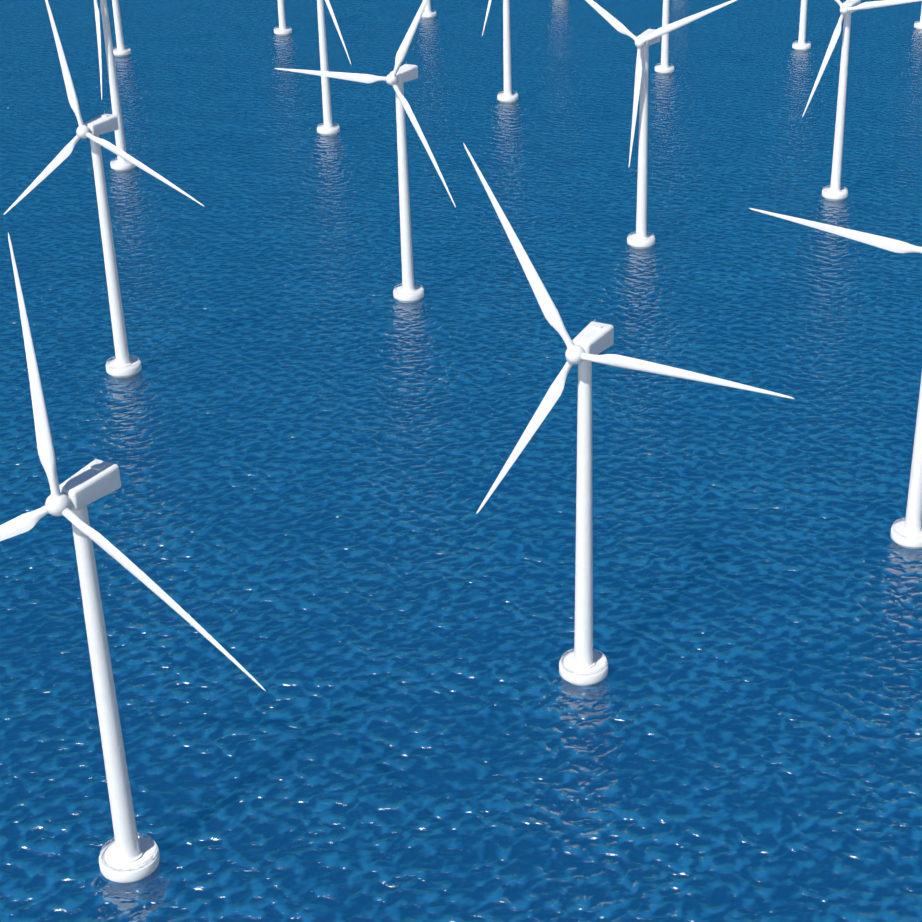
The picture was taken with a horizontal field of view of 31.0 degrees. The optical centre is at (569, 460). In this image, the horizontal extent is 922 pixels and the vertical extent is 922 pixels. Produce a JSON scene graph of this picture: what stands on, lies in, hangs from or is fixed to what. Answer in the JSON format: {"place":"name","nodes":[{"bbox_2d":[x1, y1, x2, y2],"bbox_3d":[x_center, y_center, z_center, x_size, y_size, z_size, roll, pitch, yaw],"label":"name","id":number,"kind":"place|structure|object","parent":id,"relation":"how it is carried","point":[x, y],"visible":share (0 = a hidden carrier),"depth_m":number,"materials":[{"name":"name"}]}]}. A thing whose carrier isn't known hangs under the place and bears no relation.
{"place":"outdoors","nodes":[
{"label":"outdoors","id":0,"kind":"place"},
{"bbox_2d":[0,0,921,921],"bbox_3d":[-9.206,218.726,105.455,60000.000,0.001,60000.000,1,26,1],"label":"sea","id":1,"kind":"structure","parent":0,"point":[304,428],"depth_m":552.44,"materials":[{"name":"liquid"}]},
{"bbox_2d":[3,0,204,377],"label":"wind turbine","id":2,"kind":"object","parent":1,"relation":"on","point":[123,364],"visible":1,"depth_m":594.88,"materials":[{"name":"white paint"}]},
{"bbox_2d":[94,0,135,171],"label":"wind turbine","id":3,"kind":"object","parent":1,"relation":"on","point":[119,164],"visible":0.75,"depth_m":856.14,"materials":[{"name":"white paint"}]},
{"bbox_2d":[112,0,130,56],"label":"wind turbine","id":4,"kind":"object","parent":1,"relation":"on","point":[120,50],"visible":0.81,"depth_m":1125.10,"materials":[{"name":"white paint"}]},
{"bbox_2d":[0,233,264,882],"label":"wind turbine","id":5,"kind":"object","parent":1,"relation":"on","point":[71,498],"visible":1,"depth_m":334.58,"materials":[{"name":"white paint"}]},
{"bbox_2d":[274,0,291,35],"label":"wind turbine","id":6,"kind":"object","parent":1,"relation":"on","point":[281,30],"visible":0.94,"depth_m":1189.97,"materials":[{"name":"white paint"}]},
{"bbox_2d":[317,0,350,135],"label":"wind turbine","id":7,"kind":"object","parent":1,"relation":"on","point":[327,128],"visible":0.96,"depth_m":926.92,"materials":[{"name":"white paint"}]},
{"bbox_2d":[274,0,455,302],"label":"wind turbine","id":8,"kind":"object","parent":1,"relation":"on","point":[408,290],"visible":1,"depth_m":667.19,"materials":[{"name":"white paint"}]},
{"bbox_2d":[422,0,436,18],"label":"wind turbine","id":9,"kind":"object","parent":1,"relation":"on","point":[428,13],"visible":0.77,"depth_m":1247.98,"materials":[{"name":"white paint"}]},
{"bbox_2d":[482,0,517,103],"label":"wind turbine","id":10,"kind":"object","parent":1,"relation":"on","point":[508,96],"visible":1,"depth_m":1001.21,"materials":[{"name":"white paint"}]},
{"bbox_2d":[463,143,794,685],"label":"wind turbine","id":11,"kind":"object","parent":1,"relation":"on","point":[583,663],"visible":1,"depth_m":405.35,"materials":[{"name":"white paint"}]},
{"bbox_2d":[585,0,736,248],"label":"wind turbine","id":12,"kind":"object","parent":1,"relation":"on","point":[641,238],"visible":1,"depth_m":731.65,"materials":[{"name":"white paint"}]},
{"bbox_2d":[655,0,673,74],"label":"wind turbine","id":13,"kind":"object","parent":1,"relation":"on","point":[664,68],"visible":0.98,"depth_m":1076.94,"materials":[{"name":"white paint"}]},
{"bbox_2d":[792,0,810,50],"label":"wind turbine","id":14,"kind":"object","parent":1,"relation":"on","point":[801,44],"visible":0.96,"depth_m":1142.70,"materials":[{"name":"white paint"}]},
{"bbox_2d":[749,208,921,548],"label":"wind turbine","id":15,"kind":"object","parent":1,"relation":"on","point":[907,533],"visible":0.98,"depth_m":491.99,"materials":[{"name":"white paint"}]},
{"bbox_2d":[802,0,921,200],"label":"wind turbine","id":16,"kind":"object","parent":1,"relation":"on","point":[834,191],"visible":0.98,"depth_m":803.80,"materials":[{"name":"white paint"}]},
{"bbox_2d":[914,6,921,30],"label":"wind turbine","id":17,"kind":"object","parent":1,"relation":"on","point":[917,25],"visible":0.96,"depth_m":1210.02,"materials":[{"name":"white paint"}]}
]}

